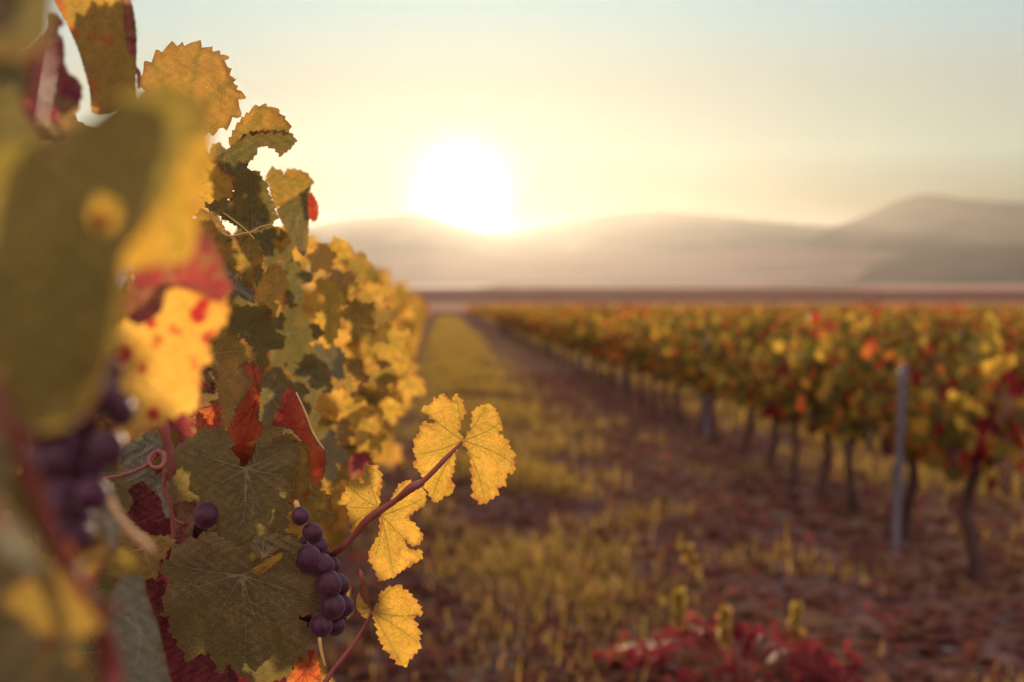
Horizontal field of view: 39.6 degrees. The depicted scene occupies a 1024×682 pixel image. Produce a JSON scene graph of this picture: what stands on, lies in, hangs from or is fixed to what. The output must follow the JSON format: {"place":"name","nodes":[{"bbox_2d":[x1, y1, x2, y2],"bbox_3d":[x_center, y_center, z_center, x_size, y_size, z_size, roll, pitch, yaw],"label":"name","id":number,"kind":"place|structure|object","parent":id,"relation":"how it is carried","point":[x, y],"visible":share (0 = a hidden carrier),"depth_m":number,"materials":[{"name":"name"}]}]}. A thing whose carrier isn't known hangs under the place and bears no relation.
{"place":"outdoors","nodes":[
{"label":"outdoors","id":0,"kind":"place"},
{"bbox_2d":[407,285,491,287],"bbox_3d":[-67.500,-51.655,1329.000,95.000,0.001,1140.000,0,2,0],"label":"pale field","id":1,"kind":"structure","parent":0,"point":[442,286],"depth_m":1061.81,"materials":[{"name":"soil"}]},
{"bbox_2d":[124,211,831,273],"bbox_3d":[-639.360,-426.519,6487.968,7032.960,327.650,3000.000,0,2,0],"label":"hills","id":2,"kind":"structure","parent":0,"point":[426,235],"depth_m":5777.87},
{"bbox_2d":[121,247,909,283],"bbox_3d":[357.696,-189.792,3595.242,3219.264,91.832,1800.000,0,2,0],"label":"foothills","id":3,"kind":"structure","parent":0,"point":[781,265],"depth_m":3024.89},
{"bbox_2d":[14,284,1023,681],"bbox_3d":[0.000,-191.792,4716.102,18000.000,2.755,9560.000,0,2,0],"label":"ground","id":4,"kind":"structure","parent":0,"point":[514,350],"depth_m":7.46,"materials":[{"name":"soil"}]},
{"bbox_2d":[0,0,233,681],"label":"grapevine","id":5,"kind":"object","parent":4,"relation":"on","point":[93,210],"visible":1,"depth_m":0.40,"materials":[{"name":"green plant"}]},
{"bbox_2d":[7,166,425,681],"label":"grapevine","id":6,"kind":"object","parent":4,"relation":"on","point":[367,310],"visible":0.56,"depth_m":1.76,"materials":[{"name":"yellow plant"}]},
{"bbox_2d":[125,265,374,595],"bbox_3d":[-0.659,0.524,3.043,0.748,1.502,1.380,0,2,-2],"label":"grapevine","id":7,"kind":"object","parent":4,"relation":"on","point":[356,343],"depth_m":3.01,"materials":[{"name":"yellow plant"}]},
{"bbox_2d":[18,40,515,681],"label":"grapevine","id":8,"kind":"object","parent":4,"relation":"on","point":[242,584],"visible":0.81,"depth_m":1.07,"materials":[{"name":"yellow plant"}]},
{"bbox_2d":[205,209,381,549],"bbox_3d":[-0.715,0.441,4.120,0.729,1.632,1.539,0,2,-6],"label":"grapevine","id":9,"kind":"object","parent":4,"relation":"on","point":[313,300],"visible":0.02,"depth_m":4.18,"materials":[{"name":"yellow plant"}]},
{"bbox_2d":[299,283,393,659],"bbox_3d":[-0.823,0.464,5.114,0.799,1.510,1.325,0,2,-5],"label":"grapevine","id":10,"kind":"object","parent":4,"relation":"on","point":[336,534],"visible":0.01,"depth_m":4.72,"materials":[{"name":"yellow plant"}]},
{"bbox_2d":[306,269,401,399],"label":"grapevine","id":11,"kind":"object","parent":4,"relation":"on","point":[316,274],"depth_m":6.84,"materials":[{"name":"yellow plant"}]},
{"bbox_2d":[308,269,402,431],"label":"grapevine","id":12,"kind":"object","parent":4,"relation":"on","point":[385,424],"visible":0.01,"depth_m":8.21,"materials":[{"name":"yellow plant"}]},
{"bbox_2d":[319,268,418,560],"bbox_3d":[-0.780,0.413,5.886,0.796,1.585,1.470,0,2,-2],"label":"grapevine","id":13,"kind":"object","parent":4,"relation":"on","point":[396,305],"visible":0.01,"depth_m":6.06,"materials":[{"name":"yellow plant"}]},
{"bbox_2d":[319,268,423,434],"bbox_3d":[-0.948,0.309,8.732,0.814,1.649,1.503,0,2,-3],"label":"grapevine","id":14,"kind":"object","parent":4,"relation":"on","point":[408,298],"visible":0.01,"depth_m":8.71,"materials":[{"name":"yellow plant"}]},
{"bbox_2d":[385,282,412,397],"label":"grapevine","id":15,"kind":"object","parent":4,"relation":"on","point":[408,313],"depth_m":9.92,"materials":[{"name":"yellow plant"}]},
{"bbox_2d":[395,279,415,382],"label":"grapevine","id":16,"kind":"object","parent":4,"relation":"on","point":[411,323],"visible":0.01,"depth_m":13.66,"materials":[{"name":"yellow plant"}]},
{"bbox_2d":[389,290,421,397],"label":"grapevine","id":17,"kind":"object","parent":4,"relation":"on","point":[396,384],"visible":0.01,"depth_m":11.56,"materials":[{"name":"yellow plant"}]},
{"bbox_2d":[392,283,419,357],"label":"grapevine","id":18,"kind":"object","parent":4,"relation":"on","point":[416,299],"visible":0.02,"depth_m":17.43,"materials":[{"name":"yellow plant"}]},
{"bbox_2d":[509,302,530,345],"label":"grapevine","id":19,"kind":"object","parent":4,"relation":"on","point":[520,321],"visible":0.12,"depth_m":42.01,"materials":[{"name":"green plant"}]},
{"bbox_2d":[511,306,531,346],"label":"grapevine","id":20,"kind":"object","parent":4,"relation":"on","point":[527,344],"visible":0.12,"depth_m":41.07,"materials":[{"name":"green plant"}]},
{"bbox_2d":[519,304,540,347],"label":"grapevine","id":21,"kind":"object","parent":4,"relation":"on","point":[524,314],"visible":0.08,"depth_m":39.25,"materials":[{"name":"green plant"}]},
{"bbox_2d":[523,305,541,351],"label":"grapevine","id":22,"kind":"object","parent":4,"relation":"on","point":[530,328],"visible":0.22,"depth_m":36.46,"materials":[{"name":"brown plant"}]},
{"bbox_2d":[523,301,548,350],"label":"grapevine","id":23,"kind":"object","parent":4,"relation":"on","point":[535,341],"visible":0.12,"depth_m":37.40,"materials":[{"name":"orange plant"}]},
{"bbox_2d":[530,318,543,354],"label":"grapevine","id":24,"kind":"object","parent":4,"relation":"on","point":[536,326],"visible":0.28,"depth_m":34.61,"materials":[{"name":"brown plant"}]},
{"bbox_2d":[529,308,547,355],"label":"grapevine","id":25,"kind":"object","parent":4,"relation":"on","point":[537,332],"visible":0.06,"depth_m":33.69,"materials":[{"name":"orange plant"}]},
{"bbox_2d":[534,308,554,357],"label":"grapevine","id":26,"kind":"object","parent":4,"relation":"on","point":[541,325],"visible":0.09,"depth_m":32.75,"materials":[{"name":"orange plant"}]},
{"bbox_2d":[541,307,555,358],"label":"grapevine","id":27,"kind":"object","parent":4,"relation":"on","point":[542,329],"depth_m":31.91,"materials":[{"name":"brown plant"}]},
{"bbox_2d":[543,312,555,360],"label":"grapevine","id":28,"kind":"object","parent":4,"relation":"on","point":[552,343],"visible":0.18,"depth_m":30.97,"materials":[{"name":"brown plant"}]},
{"bbox_2d":[537,300,571,364],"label":"grapevine","id":29,"kind":"object","parent":4,"relation":"on","point":[552,322],"visible":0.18,"depth_m":29.13,"materials":[{"name":"orange plant"}]},
{"bbox_2d":[545,304,573,358],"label":"grapevine","id":30,"kind":"object","parent":4,"relation":"on","point":[561,350],"visible":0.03,"depth_m":30.00,"materials":[{"name":"orange plant"}]},
{"bbox_2d":[546,310,580,368],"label":"grapevine","id":31,"kind":"object","parent":4,"relation":"on","point":[562,335],"visible":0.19,"depth_m":27.27,"materials":[{"name":"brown plant"}]},
{"bbox_2d":[549,306,583,365],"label":"grapevine","id":32,"kind":"object","parent":4,"relation":"on","point":[552,328],"visible":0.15,"depth_m":28.04,"materials":[{"name":"orange plant"}]},
{"bbox_2d":[556,314,578,370],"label":"grapevine","id":33,"kind":"object","parent":4,"relation":"on","point":[567,343],"visible":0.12,"depth_m":26.34,"materials":[{"name":"orange plant"}]},
{"bbox_2d":[560,300,601,371],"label":"grapevine","id":34,"kind":"object","parent":4,"relation":"on","point":[572,318],"visible":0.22,"depth_m":25.42,"materials":[{"name":"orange plant"}]},
{"bbox_2d":[567,313,596,378],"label":"grapevine","id":35,"kind":"object","parent":4,"relation":"on","point":[580,343],"visible":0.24,"depth_m":23.56,"materials":[{"name":"brown plant"}]},
{"bbox_2d":[569,310,602,375],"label":"grapevine","id":36,"kind":"object","parent":4,"relation":"on","point":[573,344],"visible":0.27,"depth_m":24.53,"materials":[{"name":"green plant"}]},
{"bbox_2d":[572,312,605,381],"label":"grapevine","id":37,"kind":"object","parent":4,"relation":"on","point":[587,346],"visible":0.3,"depth_m":22.48,"materials":[{"name":"green plant"}]},
{"bbox_2d":[586,314,624,384],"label":"grapevine","id":38,"kind":"object","parent":4,"relation":"on","point":[594,342],"visible":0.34,"depth_m":21.76,"materials":[{"name":"green plant"}]},
{"bbox_2d":[592,312,620,391],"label":"grapevine","id":39,"kind":"object","parent":4,"relation":"on","point":[605,349],"visible":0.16,"depth_m":19.93,"materials":[{"name":"green plant"}]},
{"bbox_2d":[591,313,633,387],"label":"grapevine","id":40,"kind":"object","parent":4,"relation":"on","point":[610,385],"visible":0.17,"depth_m":20.84,"materials":[{"name":"brown plant"}]},
{"bbox_2d":[595,310,645,400],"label":"grapevine","id":41,"kind":"object","parent":4,"relation":"on","point":[625,357],"visible":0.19,"depth_m":18.14,"materials":[{"name":"orange plant"}]},
{"bbox_2d":[600,303,651,396],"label":"grapevine","id":42,"kind":"object","parent":4,"relation":"on","point":[625,387],"visible":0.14,"depth_m":18.96,"materials":[{"name":"orange plant"}]},
{"bbox_2d":[602,307,661,406],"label":"grapevine","id":43,"kind":"object","parent":4,"relation":"on","point":[629,350],"visible":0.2,"depth_m":17.23,"materials":[{"name":"orange plant"}]},
{"bbox_2d":[620,315,668,412],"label":"grapevine","id":44,"kind":"object","parent":4,"relation":"on","point":[641,358],"visible":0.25,"depth_m":16.02,"materials":[{"name":"orange plant"}]},
{"bbox_2d":[649,302,673,324],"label":"grapevine","id":45,"kind":"object","parent":4,"relation":"on","point":[656,311],"visible":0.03,"depth_m":34.43,"materials":[{"name":"yellow plant"}]},
{"bbox_2d":[651,308,674,336],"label":"grapevine","id":46,"kind":"object","parent":4,"relation":"on","point":[663,315],"visible":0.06,"depth_m":33.64,"materials":[{"name":"yellow plant"}]},
{"bbox_2d":[634,305,703,426],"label":"grapevine","id":47,"kind":"object","parent":4,"relation":"on","point":[668,374],"visible":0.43,"depth_m":14.38,"materials":[{"name":"orange plant"}]},
{"bbox_2d":[646,318,691,418],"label":"grapevine","id":48,"kind":"object","parent":4,"relation":"on","point":[659,378],"visible":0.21,"depth_m":15.34,"materials":[{"name":"green plant"}]},
{"bbox_2d":[316,371,1023,681],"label":"fallen leaves","id":49,"kind":"object","parent":4,"relation":"on","point":[830,636],"visible":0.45,"depth_m":6.82,"materials":[{"name":"brown plant"}]},
{"bbox_2d":[333,403,1023,681],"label":"stones","id":50,"kind":"object","parent":4,"relation":"on","point":[493,669],"visible":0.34,"depth_m":6.59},
{"bbox_2d":[671,586,687,660],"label":"seed stalk","id":51,"kind":"object","parent":4,"relation":"on","point":[679,600],"visible":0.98,"depth_m":4.89,"materials":[{"name":"yellow plant"}]},
{"bbox_2d":[678,543,705,598],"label":"seed stalk","id":52,"kind":"object","parent":4,"relation":"on","point":[691,558],"visible":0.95,"depth_m":6.00,"materials":[{"name":"yellow plant"}]},
{"bbox_2d":[703,337,708,438],"bbox_3d":[1.789,0.557,13.130,0.072,1.189,0.043,-1,3,-27],"label":"trellis post","id":53,"kind":"object","parent":4,"relation":"on","point":[706,419],"visible":0.49,"depth_m":13.13,"materials":[{"name":"wood"}]},
{"bbox_2d":[657,301,756,434],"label":"grapevine","id":54,"kind":"object","parent":4,"relation":"on","point":[690,332],"visible":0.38,"depth_m":13.33,"materials":[{"name":"yellow plant"}]},
{"bbox_2d":[703,306,716,339],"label":"grapevine","id":55,"kind":"object","parent":4,"relation":"on","point":[705,333],"visible":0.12,"depth_m":27.79,"materials":[{"name":"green plant"}]},
{"bbox_2d":[703,306,725,339],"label":"grapevine","id":56,"kind":"object","parent":4,"relation":"on","point":[715,333],"visible":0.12,"depth_m":26.90,"materials":[{"name":"yellow plant"}]},
{"bbox_2d":[687,316,749,443],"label":"grapevine","id":57,"kind":"object","parent":4,"relation":"on","point":[708,382],"visible":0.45,"depth_m":12.57,"materials":[{"name":"green plant"}]},
{"bbox_2d":[420,304,1023,326],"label":"distant grapevines","id":58,"kind":"object","parent":4,"relation":"on","point":[483,311],"visible":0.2,"depth_m":67.91,"materials":[{"name":"orange plant"}]},
{"bbox_2d":[716,603,731,678],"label":"seed stalk","id":59,"kind":"object","parent":4,"relation":"on","point":[723,629],"visible":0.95,"depth_m":4.74,"materials":[{"name":"yellow plant"}]},
{"bbox_2d":[592,610,863,681],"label":"red creeper","id":60,"kind":"object","parent":4,"relation":"on","point":[801,668],"visible":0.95,"depth_m":4.72,"materials":[{"name":"plant"}]},
{"bbox_2d":[713,304,748,362],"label":"grapevine","id":61,"kind":"object","parent":4,"relation":"on","point":[736,319],"visible":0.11,"depth_m":25.90,"materials":[{"name":"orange plant"}]},
{"bbox_2d":[702,319,771,455],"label":"grapevine","id":62,"kind":"object","parent":4,"relation":"on","point":[735,350],"visible":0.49,"depth_m":11.60,"materials":[{"name":"yellow plant"}]},
{"bbox_2d":[723,306,754,356],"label":"grapevine","id":63,"kind":"object","parent":4,"relation":"on","point":[729,320],"visible":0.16,"depth_m":25.21,"materials":[{"name":"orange plant"}]},
{"bbox_2d":[722,302,757,322],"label":"grapevine","id":64,"kind":"object","parent":4,"relation":"on","point":[742,305],"visible":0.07,"depth_m":38.71,"materials":[{"name":"orange plant"}]},
{"bbox_2d":[731,315,765,353],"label":"grapevine","id":65,"kind":"object","parent":4,"relation":"on","point":[754,330],"visible":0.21,"depth_m":23.92,"materials":[{"name":"green plant"}]},
{"bbox_2d":[717,330,791,470],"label":"grapevine","id":66,"kind":"object","parent":4,"relation":"on","point":[753,390],"visible":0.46,"depth_m":10.62,"materials":[{"name":"green plant"}]},
{"bbox_2d":[749,311,774,354],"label":"grapevine","id":67,"kind":"object","parent":4,"relation":"on","point":[754,344],"visible":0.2,"depth_m":23.16,"materials":[{"name":"green plant"}]},
{"bbox_2d":[755,303,794,369],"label":"grapevine","id":68,"kind":"object","parent":4,"relation":"on","point":[784,324],"visible":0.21,"depth_m":22.34,"materials":[{"name":"yellow plant"}]},
{"bbox_2d":[767,304,788,327],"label":"grapevine","id":69,"kind":"object","parent":4,"relation":"on","point":[771,317],"visible":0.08,"depth_m":34.72,"materials":[{"name":"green plant"}]},
{"bbox_2d":[770,312,803,358],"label":"grapevine","id":70,"kind":"object","parent":4,"relation":"on","point":[789,328],"visible":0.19,"depth_m":21.28,"materials":[{"name":"yellow plant"}]},
{"bbox_2d":[787,601,805,643],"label":"seed stalk","id":71,"kind":"object","parent":4,"relation":"on","point":[793,621],"visible":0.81,"depth_m":4.89,"materials":[{"name":"yellow plant"}]},
{"bbox_2d":[760,327,854,482],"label":"grapevine","id":72,"kind":"object","parent":4,"relation":"on","point":[781,404],"visible":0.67,"depth_m":9.77,"materials":[{"name":"green plant"}]},
{"bbox_2d":[790,313,825,352],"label":"grapevine","id":73,"kind":"object","parent":4,"relation":"on","point":[803,329],"visible":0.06,"depth_m":20.27,"materials":[{"name":"yellow plant"}]},
{"bbox_2d":[800,307,823,333],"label":"grapevine","id":74,"kind":"object","parent":4,"relation":"on","point":[806,319],"visible":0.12,"depth_m":31.12,"materials":[{"name":"yellow plant"}]},
{"bbox_2d":[793,309,857,364],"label":"grapevine","id":75,"kind":"object","parent":4,"relation":"on","point":[829,317],"visible":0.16,"depth_m":19.50,"materials":[{"name":"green plant"}]},
{"bbox_2d":[769,307,892,497],"bbox_3d":[2.013,0.449,9.118,0.619,1.341,1.186,-1,2,-20],"label":"grapevine","id":76,"kind":"object","parent":4,"relation":"on","point":[814,411],"visible":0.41,"depth_m":9.14,"materials":[{"name":"yellow plant"}]},
{"bbox_2d":[769,300,927,516],"bbox_3d":[2.002,0.440,8.590,0.863,1.386,1.108,0,2,0],"label":"grapevine","id":77,"kind":"object","parent":4,"relation":"on","point":[842,421],"visible":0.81,"depth_m":8.40,"materials":[{"name":"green plant"}]},
{"bbox_2d":[823,318,880,374],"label":"grapevine","id":78,"kind":"object","parent":4,"relation":"on","point":[845,343],"visible":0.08,"depth_m":18.28,"materials":[{"name":"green plant"}]},
{"bbox_2d":[845,298,908,398],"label":"grapevine","id":79,"kind":"object","parent":4,"relation":"on","point":[874,314],"visible":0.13,"depth_m":17.40,"materials":[{"name":"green plant"}]},
{"bbox_2d":[873,304,909,364],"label":"grapevine","id":80,"kind":"object","parent":4,"relation":"on","point":[887,311],"visible":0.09,"depth_m":26.02,"materials":[{"name":"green plant"}]},
{"bbox_2d":[869,308,925,404],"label":"grapevine","id":81,"kind":"object","parent":4,"relation":"on","point":[897,340],"visible":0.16,"depth_m":16.42,"materials":[{"name":"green plant"}]},
{"bbox_2d":[891,365,908,550],"bbox_3d":[1.949,0.716,7.179,0.067,1.189,0.054,2,2,1],"label":"trellis post","id":82,"kind":"object","parent":4,"relation":"on","point":[902,381],"visible":0.94,"depth_m":7.17,"materials":[{"name":"metal"}]},
{"bbox_2d":[886,306,919,345],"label":"grapevine","id":83,"kind":"object","parent":4,"relation":"on","point":[906,326],"visible":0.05,"depth_m":25.09,"materials":[{"name":"orange plant"}]},
{"bbox_2d":[899,309,930,347],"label":"grapevine","id":84,"kind":"object","parent":4,"relation":"on","point":[909,329],"visible":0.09,"depth_m":24.36,"materials":[{"name":"green plant"}]},
{"bbox_2d":[892,320,945,408],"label":"grapevine","id":85,"kind":"object","parent":4,"relation":"on","point":[918,363],"visible":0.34,"depth_m":15.50,"materials":[{"name":"yellow plant"}]},
{"bbox_2d":[855,315,1002,539],"bbox_3d":[2.132,0.516,7.385,0.431,1.292,1.233,0,2,-11],"label":"grapevine","id":86,"kind":"object","parent":4,"relation":"on","point":[917,447],"visible":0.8,"depth_m":7.44,"materials":[{"name":"green plant"}]},
{"bbox_2d":[918,303,967,363],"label":"grapevine","id":87,"kind":"object","parent":4,"relation":"on","point":[937,325],"visible":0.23,"depth_m":23.24,"materials":[{"name":"orange plant"}]},
{"bbox_2d":[919,307,981,413],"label":"grapevine","id":88,"kind":"object","parent":4,"relation":"on","point":[951,350],"visible":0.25,"depth_m":14.75,"materials":[{"name":"green plant"}]},
{"bbox_2d":[938,309,980,350],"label":"grapevine","id":89,"kind":"object","parent":4,"relation":"on","point":[948,327],"visible":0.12,"depth_m":22.43,"materials":[{"name":"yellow plant"}]},
{"bbox_2d":[944,303,976,335],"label":"grapevine","id":90,"kind":"object","parent":4,"relation":"on","point":[960,309],"visible":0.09,"depth_m":30.14,"materials":[{"name":"orange plant"}]},
{"bbox_2d":[910,314,1023,582],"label":"grapevine","id":91,"kind":"object","parent":4,"relation":"on","point":[985,451],"visible":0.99,"depth_m":6.38,"materials":[{"name":"yellow plant"}]},
{"bbox_2d":[964,307,1000,332],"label":"grapevine","id":92,"kind":"object","parent":4,"relation":"on","point":[971,317],"visible":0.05,"depth_m":29.21,"materials":[{"name":"yellow plant"}]},
{"bbox_2d":[965,311,1001,359],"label":"grapevine","id":93,"kind":"object","parent":4,"relation":"on","point":[980,316],"visible":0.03,"depth_m":21.57,"materials":[{"name":"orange plant"}]},
{"bbox_2d":[955,312,1023,433],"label":"grapevine","id":94,"kind":"object","parent":4,"relation":"on","point":[990,355],"visible":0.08,"depth_m":13.66,"materials":[{"name":"yellow plant"}]},
{"bbox_2d":[974,311,1023,355],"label":"grapevine","id":95,"kind":"object","parent":4,"relation":"on","point":[1005,331],"visible":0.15,"depth_m":20.40,"materials":[{"name":"orange plant"}]},
{"bbox_2d":[998,328,1023,429],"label":"grapevine","id":96,"kind":"object","parent":4,"relation":"on","point":[1019,366],"visible":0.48,"depth_m":12.87,"materials":[{"name":"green plant"}]},
{"bbox_2d":[998,306,1023,342],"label":"grapevine","id":97,"kind":"object","parent":4,"relation":"on","point":[1010,316],"visible":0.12,"depth_m":27.42,"materials":[{"name":"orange plant"}]},
{"bbox_2d":[1001,313,1023,354],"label":"grapevine","id":98,"kind":"object","parent":4,"relation":"on","point":[1020,325],"visible":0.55,"depth_m":19.63,"materials":[{"name":"orange plant"}]},
{"bbox_2d":[54,0,1023,232],"label":"sky","id":99,"kind":"structure","parent":0,"point":[488,116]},
{"bbox_2d":[485,286,802,286],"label":"stubble field","id":100,"kind":"structure","parent":0,"point":[643,286],"depth_m":1124.38,"materials":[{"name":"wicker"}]},
{"bbox_2d":[315,315,1023,681],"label":"grass","id":101,"kind":"structure","parent":0,"point":[451,349],"depth_m":9.21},
{"bbox_2d":[411,291,1023,315],"bbox_3d":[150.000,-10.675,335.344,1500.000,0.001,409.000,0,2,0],"label":"ploughed field","id":102,"kind":"structure","parent":0,"point":[720,296],"depth_m":295.36,"materials":[{"name":"soil"}]},
{"bbox_2d":[423,303,1023,310],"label":"stubble field","id":103,"kind":"structure","parent":0,"point":[446,306],"depth_m":206.34,"materials":[{"name":"plant"}]},
{"bbox_2d":[783,287,1023,288],"bbox_3d":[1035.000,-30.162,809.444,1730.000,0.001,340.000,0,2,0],"label":"stubble field","id":104,"kind":"structure","parent":0,"point":[915,287],"depth_m":893.38,"materials":[{"name":"plant"}]},
{"bbox_2d":[788,284,1023,284],"bbox_3d":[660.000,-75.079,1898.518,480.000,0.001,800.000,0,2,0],"label":"pale field","id":105,"kind":"structure","parent":0,"point":[905,284],"depth_m":2160.78,"materials":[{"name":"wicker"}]},
{"bbox_2d":[790,194,1023,252],"bbox_3d":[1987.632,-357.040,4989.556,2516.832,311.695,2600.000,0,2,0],"label":"mountain","id":106,"kind":"structure","parent":0,"point":[921,223],"depth_m":4373.55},
{"bbox_2d":[848,248,1023,283],"bbox_3d":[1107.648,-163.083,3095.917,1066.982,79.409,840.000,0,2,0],"label":"dark hill","id":107,"kind":"structure","parent":0,"point":[973,266],"depth_m":2835.97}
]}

